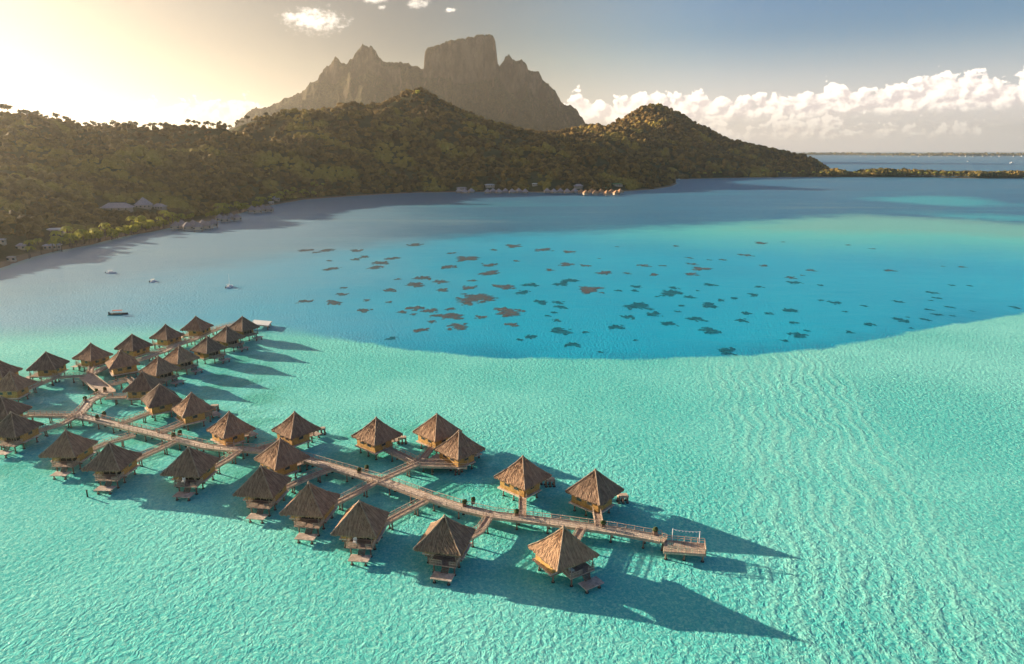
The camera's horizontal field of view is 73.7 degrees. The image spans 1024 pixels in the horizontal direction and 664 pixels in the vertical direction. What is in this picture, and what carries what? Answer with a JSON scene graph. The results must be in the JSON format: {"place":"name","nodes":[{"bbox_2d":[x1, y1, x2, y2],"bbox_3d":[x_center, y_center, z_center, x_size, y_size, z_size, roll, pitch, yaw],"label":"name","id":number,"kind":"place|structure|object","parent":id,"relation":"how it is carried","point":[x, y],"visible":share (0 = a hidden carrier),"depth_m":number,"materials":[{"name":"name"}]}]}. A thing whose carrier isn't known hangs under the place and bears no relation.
{"place":"outdoors","nodes":[
{"label":"outdoors","id":0,"kind":"place"},
{"bbox_2d":[228,34,584,130],"bbox_3d":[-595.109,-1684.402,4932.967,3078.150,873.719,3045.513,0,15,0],"label":"mountain","id":1,"kind":"structure","parent":0,"point":[468,73],"depth_m":4804.41,"materials":[{"name":"grey stone"}]},
{"bbox_2d":[0,92,824,267],"bbox_3d":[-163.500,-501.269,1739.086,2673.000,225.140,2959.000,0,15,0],"label":"hills","id":2,"kind":"structure","parent":0,"point":[9,248],"depth_m":1222.93,"materials":[{"name":"green plant"}]},
{"bbox_2d":[6,256,16,261],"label":"house","id":3,"kind":"structure","parent":2,"relation":"on","point":[11,258],"depth_m":453.48,"materials":[{"name":"grey"}]},
{"bbox_2d":[15,243,25,249],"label":"house","id":4,"kind":"structure","parent":2,"relation":"on","point":[20,246],"depth_m":489.97,"materials":[{"name":"grey"}]},
{"bbox_2d":[42,243,61,249],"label":"house","id":5,"kind":"structure","parent":2,"relation":"on","point":[47,246],"depth_m":507.06,"materials":[{"name":"grey"}]},
{"bbox_2d":[46,228,65,235],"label":"house","id":6,"kind":"structure","parent":2,"relation":"on","point":[54,229],"depth_m":543.25,"materials":[{"name":"grey"}]},
{"bbox_2d":[54,237,66,251],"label":"palm tree","id":7,"kind":"object","parent":2,"relation":"on","point":[59,239],"visible":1,"depth_m":498.85,"materials":[{"name":"green plant"}]},
{"bbox_2d":[60,226,73,246],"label":"palm tree","id":8,"kind":"object","parent":2,"relation":"on","point":[63,228],"visible":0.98,"depth_m":518.00,"materials":[{"name":"green plant"}]},
{"bbox_2d":[63,233,74,248],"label":"palm tree","id":9,"kind":"object","parent":2,"relation":"on","point":[65,235],"visible":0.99,"depth_m":513.17,"materials":[{"name":"green plant"}]},
{"bbox_2d":[106,230,116,239],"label":"shade tree","id":10,"kind":"object","parent":2,"relation":"on","point":[111,234],"visible":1,"depth_m":564.76,"materials":[{"name":"green plant"}]},
{"bbox_2d":[100,203,134,211],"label":"house","id":11,"kind":"structure","parent":2,"relation":"on","point":[119,206],"depth_m":699.39,"materials":[{"name":"grey"}]},
{"bbox_2d":[134,197,152,209],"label":"house","id":12,"kind":"structure","parent":2,"relation":"on","point":[143,203],"depth_m":731.15,"materials":[{"name":"grey"}]},
{"bbox_2d":[151,203,166,209],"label":"house","id":13,"kind":"structure","parent":2,"relation":"on","point":[159,206],"depth_m":739.22,"materials":[{"name":"grey"}]},
{"bbox_2d":[0,87,829,237],"bbox_3d":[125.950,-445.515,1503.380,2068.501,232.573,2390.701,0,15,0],"label":"forest","id":14,"kind":"object","parent":2,"relation":"on","point":[39,181],"visible":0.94,"depth_m":1222.40,"materials":[{"name":"green plant"}]},
{"bbox_2d":[0,152,1023,663],"bbox_3d":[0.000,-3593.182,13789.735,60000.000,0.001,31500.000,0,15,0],"label":"water","id":15,"kind":"structure","parent":0,"point":[828,488],"depth_m":187.63,"materials":[{"name":"teal liquid"}]},
{"bbox_2d":[0,360,22,379],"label":"thatched bungalow","id":16,"kind":"object","parent":15,"relation":"in","point":[5,367],"visible":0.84,"depth_m":214.33,"materials":[{"name":"brown plant"}]},
{"bbox_2d":[0,396,32,421],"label":"thatched bungalow","id":17,"kind":"object","parent":15,"relation":"in","point":[7,405],"visible":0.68,"depth_m":180.64,"materials":[{"name":"brown plant"}]},
{"bbox_2d":[0,370,36,401],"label":"thatched bungalow","id":18,"kind":"object","parent":15,"relation":"in","point":[13,386],"visible":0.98,"depth_m":199.93,"materials":[{"name":"brown plant"}]},
{"bbox_2d":[0,411,43,457],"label":"thatched bungalow","id":19,"kind":"object","parent":15,"relation":"in","point":[16,430],"visible":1,"depth_m":169.13,"materials":[{"name":"brown plant"}]},
{"bbox_2d":[25,351,69,381],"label":"thatched bungalow","id":20,"kind":"object","parent":15,"relation":"in","point":[45,364],"visible":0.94,"depth_m":218.87,"materials":[{"name":"brown plant"}]},
{"bbox_2d":[22,411,78,422],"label":"branch walkway","id":21,"kind":"structure","parent":15,"relation":"in","point":[40,415],"depth_m":186.19,"materials":[{"name":"brown wood"}]},
{"bbox_2d":[29,372,84,392],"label":"branch walkway","id":22,"kind":"structure","parent":15,"relation":"in","point":[51,379],"depth_m":216.05,"materials":[{"name":"brown wood"}]},
{"bbox_2d":[38,412,79,436],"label":"branch walkway","id":23,"kind":"structure","parent":15,"relation":"in","point":[60,424],"depth_m":179.75,"materials":[{"name":"brown wood"}]},
{"bbox_2d":[38,429,97,479],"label":"thatched bungalow","id":24,"kind":"object","parent":15,"relation":"in","point":[65,449],"visible":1,"depth_m":157.44,"materials":[{"name":"brown plant"}]},
{"bbox_2d":[74,390,107,415],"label":"boardwalk","id":25,"kind":"structure","parent":15,"relation":"in","point":[87,405],"depth_m":195.44,"materials":[{"name":"brown wood"}]},
{"bbox_2d":[71,342,112,370],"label":"thatched bungalow","id":26,"kind":"object","parent":15,"relation":"in","point":[91,354],"visible":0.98,"depth_m":229.49,"materials":[{"name":"brown plant"}]},
{"bbox_2d":[78,373,115,395],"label":"ramp","id":27,"kind":"structure","parent":15,"relation":"in","point":[93,382],"depth_m":211.82,"materials":[{"name":"brown wood"}]},
{"bbox_2d":[80,441,141,494],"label":"thatched bungalow","id":28,"kind":"object","parent":15,"relation":"in","point":[110,462],"visible":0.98,"depth_m":150.78,"materials":[{"name":"brown plant"}]},
{"bbox_2d":[93,431,135,454],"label":"branch walkway","id":29,"kind":"structure","parent":15,"relation":"in","point":[97,448],"depth_m":169.85,"materials":[{"name":"brown wood"}]},
{"bbox_2d":[104,393,126,404],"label":"branch walkway","id":30,"kind":"structure","parent":15,"relation":"in","point":[111,397],"depth_m":199.61,"materials":[{"name":"brown wood"}]},
{"bbox_2d":[107,310,127,315],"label":"boat","id":31,"kind":"object","parent":15,"relation":"on","point":[116,314],"visible":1,"depth_m":309.14,"materials":[{"name":"white paint"}]},
{"bbox_2d":[108,376,133,388],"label":"branch walkway","id":32,"kind":"structure","parent":15,"relation":"in","point":[122,381],"depth_m":212.78,"materials":[{"name":"brown wood"}]},
{"bbox_2d":[105,349,140,380],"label":"thatched bungalow","id":33,"kind":"object","parent":15,"relation":"in","point":[120,362],"visible":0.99,"depth_m":221.80,"materials":[{"name":"brown plant"}]},
{"bbox_2d":[112,333,152,357],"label":"thatched bungalow","id":34,"kind":"object","parent":15,"relation":"in","point":[133,345],"visible":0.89,"depth_m":240.46,"materials":[{"name":"brown plant"}]},
{"bbox_2d":[118,409,150,424],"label":"branch walkway","id":35,"kind":"structure","parent":15,"relation":"in","point":[144,414],"depth_m":184.46,"materials":[{"name":"brown wood"}]},
{"bbox_2d":[122,371,164,404],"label":"thatched bungalow","id":36,"kind":"object","parent":15,"relation":"in","point":[142,384],"visible":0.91,"depth_m":199.12,"materials":[{"name":"brown plant"}]},
{"bbox_2d":[83,321,233,375],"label":"boardwalk","id":37,"kind":"structure","parent":15,"relation":"in","point":[141,358],"depth_m":246.93,"materials":[{"name":"brown wood"}]},
{"bbox_2d":[137,437,179,466],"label":"branch walkway","id":38,"kind":"structure","parent":15,"relation":"in","point":[166,446],"depth_m":164.58,"materials":[{"name":"brown wood"}]},
{"bbox_2d":[140,383,182,420],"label":"thatched bungalow","id":39,"kind":"object","parent":15,"relation":"in","point":[159,398],"visible":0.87,"depth_m":188.84,"materials":[{"name":"brown plant"}]},
{"bbox_2d":[138,355,185,386],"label":"thatched bungalow","id":40,"kind":"object","parent":15,"relation":"in","point":[158,366],"visible":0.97,"depth_m":215.50,"materials":[{"name":"brown plant"}]},
{"bbox_2d":[149,324,184,349],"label":"thatched bungalow","id":41,"kind":"object","parent":15,"relation":"in","point":[165,335],"visible":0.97,"depth_m":254.29,"materials":[{"name":"brown plant"}]},
{"bbox_2d":[157,419,184,433],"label":"branch walkway","id":42,"kind":"structure","parent":15,"relation":"in","point":[177,425],"depth_m":178.20,"materials":[{"name":"brown wood"}]},
{"bbox_2d":[170,221,181,229],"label":"shore villa","id":43,"kind":"object","parent":15,"relation":"in","point":[175,225],"visible":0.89,"depth_m":631.87,"materials":[{"name":"grey"}]},
{"bbox_2d":[163,345,203,374],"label":"thatched bungalow","id":44,"kind":"object","parent":15,"relation":"in","point":[180,356],"visible":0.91,"depth_m":226.66,"materials":[{"name":"brown plant"}]},
{"bbox_2d":[182,222,192,230],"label":"shore villa","id":45,"kind":"object","parent":15,"relation":"in","point":[187,226],"visible":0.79,"depth_m":628.16,"materials":[{"name":"grey"}]},
{"bbox_2d":[160,446,220,500],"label":"thatched bungalow","id":46,"kind":"object","parent":15,"relation":"in","point":[195,468],"visible":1,"depth_m":148.04,"materials":[{"name":"brown plant"}]},
{"bbox_2d":[171,391,221,430],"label":"thatched bungalow","id":47,"kind":"object","parent":15,"relation":"in","point":[191,408],"visible":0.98,"depth_m":182.58,"materials":[{"name":"brown plant"}]},
{"bbox_2d":[180,315,213,340],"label":"thatched bungalow","id":48,"kind":"object","parent":15,"relation":"in","point":[195,326],"visible":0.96,"depth_m":266.35,"materials":[{"name":"brown plant"}]},
{"bbox_2d":[193,222,202,231],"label":"shore villa","id":49,"kind":"object","parent":15,"relation":"in","point":[197,226],"visible":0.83,"depth_m":624.24,"materials":[{"name":"grey"}]},
{"bbox_2d":[202,221,213,229],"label":"shore villa","id":50,"kind":"object","parent":15,"relation":"in","point":[207,225],"visible":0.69,"depth_m":635.66,"materials":[{"name":"grey"}]},
{"bbox_2d":[190,336,230,363],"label":"thatched bungalow","id":51,"kind":"object","parent":15,"relation":"in","point":[205,348],"visible":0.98,"depth_m":238.40,"materials":[{"name":"brown plant"}]},
{"bbox_2d":[220,215,230,221],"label":"shore villa","id":52,"kind":"object","parent":15,"relation":"in","point":[225,218],"visible":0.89,"depth_m":696.60,"materials":[{"name":"grey"}]},
{"bbox_2d":[215,446,242,473],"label":"branch walkway","id":53,"kind":"structure","parent":15,"relation":"in","point":[229,458],"depth_m":160.10,"materials":[{"name":"brown wood"}]},
{"bbox_2d":[211,325,248,351],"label":"thatched bungalow","id":54,"kind":"object","parent":15,"relation":"in","point":[227,336],"visible":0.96,"depth_m":252.32,"materials":[{"name":"brown plant"}]},
{"bbox_2d":[206,411,257,452],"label":"thatched bungalow","id":55,"kind":"object","parent":15,"relation":"in","point":[229,426],"visible":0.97,"depth_m":169.13,"materials":[{"name":"brown plant"}]},
{"bbox_2d":[229,316,263,340],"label":"thatched bungalow","id":56,"kind":"object","parent":15,"relation":"in","point":[242,325],"visible":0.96,"depth_m":266.85,"materials":[{"name":"brown plant"}]},
{"bbox_2d":[232,465,291,523],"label":"thatched bungalow","id":57,"kind":"object","parent":15,"relation":"in","point":[262,487],"visible":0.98,"depth_m":139.23,"materials":[{"name":"brown wood"}]},
{"bbox_2d":[252,320,271,329],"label":"landing stage","id":58,"kind":"object","parent":15,"relation":"in","point":[267,324],"visible":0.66,"depth_m":287.78,"materials":[{"name":"white paint"}]},
{"bbox_2d":[256,438,278,448],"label":"branch walkway","id":59,"kind":"structure","parent":15,"relation":"in","point":[269,444],"depth_m":166.72,"materials":[{"name":"brown wood"}]},
{"bbox_2d":[254,438,309,478],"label":"thatched bungalow","id":60,"kind":"object","parent":15,"relation":"in","point":[280,456],"visible":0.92,"depth_m":152.99,"materials":[{"name":"brown plant"}]},
{"bbox_2d":[271,411,320,447],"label":"thatched bungalow","id":61,"kind":"object","parent":15,"relation":"in","point":[294,429],"visible":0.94,"depth_m":169.05,"materials":[{"name":"brown plant"}]},
{"bbox_2d":[279,481,340,544],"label":"thatched bungalow","id":62,"kind":"object","parent":15,"relation":"in","point":[309,506],"visible":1,"depth_m":132.11,"materials":[{"name":"brown wood"}]},
{"bbox_2d":[286,464,333,493],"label":"branch walkway","id":63,"kind":"structure","parent":15,"relation":"in","point":[306,478],"depth_m":150.85,"materials":[{"name":"brown wood"}]},
{"bbox_2d":[334,476,378,510],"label":"branch walkway","id":64,"kind":"structure","parent":15,"relation":"in","point":[355,493],"depth_m":143.92,"materials":[{"name":"brown wood"}]},
{"bbox_2d":[330,500,389,566],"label":"thatched bungalow","id":65,"kind":"object","parent":15,"relation":"in","point":[362,522],"visible":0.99,"depth_m":124.98,"materials":[{"name":"brown wood"}]},
{"bbox_2d":[72,411,661,548],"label":"boardwalk","id":66,"kind":"structure","parent":15,"relation":"in","point":[438,501],"depth_m":144.33,"materials":[{"name":"brown wood"}]},
{"bbox_2d":[351,417,402,459],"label":"thatched bungalow","id":67,"kind":"object","parent":15,"relation":"in","point":[375,435],"visible":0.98,"depth_m":165.24,"materials":[{"name":"brown plant"}]},
{"bbox_2d":[376,459,419,481],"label":"branch walkway","id":68,"kind":"structure","parent":15,"relation":"in","point":[398,472],"depth_m":153.80,"materials":[{"name":"brown wood"}]},
{"bbox_2d":[383,444,420,465],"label":"branch walkway","id":69,"kind":"structure","parent":15,"relation":"in","point":[398,454],"depth_m":161.85,"materials":[{"name":"brown wood"}]},
{"bbox_2d":[384,494,430,529],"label":"branch walkway","id":70,"kind":"structure","parent":15,"relation":"in","point":[414,507],"depth_m":136.74,"materials":[{"name":"brown wood"}]},
{"bbox_2d":[406,282,423,286],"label":"coral head","id":71,"kind":"object","parent":15,"relation":"in","point":[415,284],"visible":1,"depth_m":378.92},
{"bbox_2d":[416,443,433,461],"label":"branch walkway","id":72,"kind":"structure","parent":15,"relation":"in","point":[428,451],"depth_m":162.31,"materials":[{"name":"brown wood"}]},
{"bbox_2d":[412,413,461,452],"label":"thatched bungalow","id":73,"kind":"object","parent":15,"relation":"in","point":[436,429],"visible":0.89,"depth_m":167.42,"materials":[{"name":"brown plant"}]},
{"bbox_2d":[422,453,462,472],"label":"fork deck","id":74,"kind":"structure","parent":15,"relation":"in","point":[433,457],"depth_m":159.29,"materials":[{"name":"brown wood"}]},
{"bbox_2d":[419,459,467,475],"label":"branch walkway","id":75,"kind":"structure","parent":15,"relation":"in","point":[437,465],"depth_m":156.25,"materials":[{"name":"brown wood"}]},
{"bbox_2d":[413,514,475,585],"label":"thatched bungalow","id":76,"kind":"object","parent":15,"relation":"in","point":[444,540],"visible":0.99,"depth_m":120.02,"materials":[{"name":"brown wood"}]},
{"bbox_2d":[439,313,462,319],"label":"coral head","id":77,"kind":"object","parent":15,"relation":"in","point":[451,315],"visible":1,"depth_m":305.95},
{"bbox_2d":[447,323,466,329],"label":"coral head","id":78,"kind":"object","parent":15,"relation":"in","point":[458,326],"visible":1,"depth_m":288.53},
{"bbox_2d":[434,429,484,474],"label":"thatched bungalow","id":79,"kind":"object","parent":15,"relation":"in","point":[458,446],"visible":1,"depth_m":157.69,"materials":[{"name":"brown plant"}]},
{"bbox_2d":[457,256,477,261],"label":"coral head","id":80,"kind":"object","parent":15,"relation":"in","point":[462,258],"visible":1,"depth_m":470.08},
{"bbox_2d":[456,293,496,302],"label":"coral head","id":81,"kind":"object","parent":15,"relation":"in","point":[477,297],"visible":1,"depth_m":343.10},
{"bbox_2d":[469,511,493,547],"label":"branch walkway","id":82,"kind":"structure","parent":15,"relation":"in","point":[483,525],"depth_m":130.70,"materials":[{"name":"brown wood"}]},
{"bbox_2d":[479,270,499,274],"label":"coral head","id":83,"kind":"object","parent":15,"relation":"in","point":[488,272],"visible":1,"depth_m":416.16},
{"bbox_2d":[492,284,514,289],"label":"coral head","id":84,"kind":"object","parent":15,"relation":"in","point":[507,286],"visible":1,"depth_m":373.35},
{"bbox_2d":[497,308,524,316],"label":"coral head","id":85,"kind":"object","parent":15,"relation":"in","point":[509,312],"visible":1,"depth_m":313.45},
{"bbox_2d":[519,497,525,516],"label":"branch walkway","id":86,"kind":"structure","parent":15,"relation":"in","point":[522,503],"depth_m":139.08,"materials":[{"name":"brown wood"}]},
{"bbox_2d":[494,455,551,500],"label":"thatched bungalow","id":87,"kind":"object","parent":15,"relation":"in","point":[523,477],"visible":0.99,"depth_m":144.25,"materials":[{"name":"brown plant"}]},
{"bbox_2d":[544,477,555,487],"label":"landing","id":88,"kind":"object","parent":15,"relation":"in","point":[551,479],"visible":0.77,"depth_m":150.92,"materials":[{"name":"brown wood"}]},
{"bbox_2d":[551,327,569,334],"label":"coral head","id":89,"kind":"object","parent":15,"relation":"in","point":[558,330],"visible":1,"depth_m":280.57},
{"bbox_2d":[528,525,603,593],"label":"thatched bungalow","id":90,"kind":"object","parent":15,"relation":"in","point":[563,549],"visible":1,"depth_m":116.94,"materials":[{"name":"brown wood"}]},
{"bbox_2d":[573,522,586,540],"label":"branch walkway","id":91,"kind":"structure","parent":15,"relation":"in","point":[579,534],"depth_m":128.76,"materials":[{"name":"brown wood"}]},
{"bbox_2d":[579,286,603,293],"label":"coral head","id":92,"kind":"object","parent":15,"relation":"in","point":[585,289],"visible":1,"depth_m":365.30},
{"bbox_2d":[565,468,623,515],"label":"thatched bungalow","id":93,"kind":"object","parent":15,"relation":"in","point":[596,489],"visible":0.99,"depth_m":138.07,"materials":[{"name":"brown plant"}]},
{"bbox_2d":[592,506,602,525],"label":"branch walkway","id":94,"kind":"structure","parent":15,"relation":"in","point":[597,516],"depth_m":134.48,"materials":[{"name":"brown wood"}]},
{"bbox_2d":[616,493,628,503],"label":"landing","id":95,"kind":"object","parent":15,"relation":"in","point":[622,496],"visible":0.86,"depth_m":143.92,"materials":[{"name":"brown wood"}]},
{"bbox_2d":[624,302,651,309],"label":"coral head","id":96,"kind":"object","parent":15,"relation":"in","point":[636,305],"visible":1,"depth_m":325.53},
{"bbox_2d":[659,533,666,550],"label":"branch walkway","id":97,"kind":"structure","parent":15,"relation":"in","point":[662,540],"depth_m":126.81,"materials":[{"name":"brown wood"}]},
{"bbox_2d":[660,289,681,295],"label":"coral head","id":98,"kind":"object","parent":15,"relation":"in","point":[670,293],"visible":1,"depth_m":355.10},
{"bbox_2d":[663,535,705,562],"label":"jetty","id":99,"kind":"object","parent":15,"relation":"in","point":[675,547],"visible":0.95,"depth_m":124.35,"materials":[{"name":"brown wood"}]},
{"bbox_2d":[698,327,721,333],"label":"coral head","id":100,"kind":"object","parent":15,"relation":"in","point":[709,330],"visible":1,"depth_m":282.12},
{"bbox_2d":[703,302,716,307],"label":"coral head","id":101,"kind":"object","parent":15,"relation":"in","point":[709,304],"visible":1,"depth_m":327.61},
{"bbox_2d":[719,347,736,355],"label":"coral head","id":102,"kind":"object","parent":15,"relation":"in","point":[725,351],"visible":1,"depth_m":253.92},
{"bbox_2d":[787,332,807,337],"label":"coral head","id":103,"kind":"object","parent":15,"relation":"in","point":[797,335],"visible":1,"depth_m":274.55},
{"bbox_2d":[825,175,1023,177],"bbox_3d":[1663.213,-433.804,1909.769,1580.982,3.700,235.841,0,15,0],"label":"spit","id":104,"kind":"structure","parent":15,"relation":"in","point":[918,176],"depth_m":1907.10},
{"bbox_2d":[817,167,1023,176],"bbox_3d":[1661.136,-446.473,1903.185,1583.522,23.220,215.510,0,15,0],"label":"forest","id":105,"kind":"object","parent":104,"relation":"on","point":[887,172],"visible":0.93,"depth_m":1897.10,"materials":[{"name":"green plant"}]},
{"bbox_2d":[0,0,1023,151],"label":"sky","id":106,"kind":"structure","parent":0,"point":[790,75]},
{"bbox_2d":[868,155,1023,155],"bbox_3d":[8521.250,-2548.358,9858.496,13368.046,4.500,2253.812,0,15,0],"label":"islet ground","id":107,"kind":"structure","parent":0,"point":[890,155],"depth_m":9749.29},
{"bbox_2d":[791,152,1023,155],"bbox_3d":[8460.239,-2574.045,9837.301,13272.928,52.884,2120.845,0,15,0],"label":"forest","id":108,"kind":"object","parent":107,"relation":"on","point":[938,154],"visible":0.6,"depth_m":9256.88,"materials":[{"name":"green plant"}]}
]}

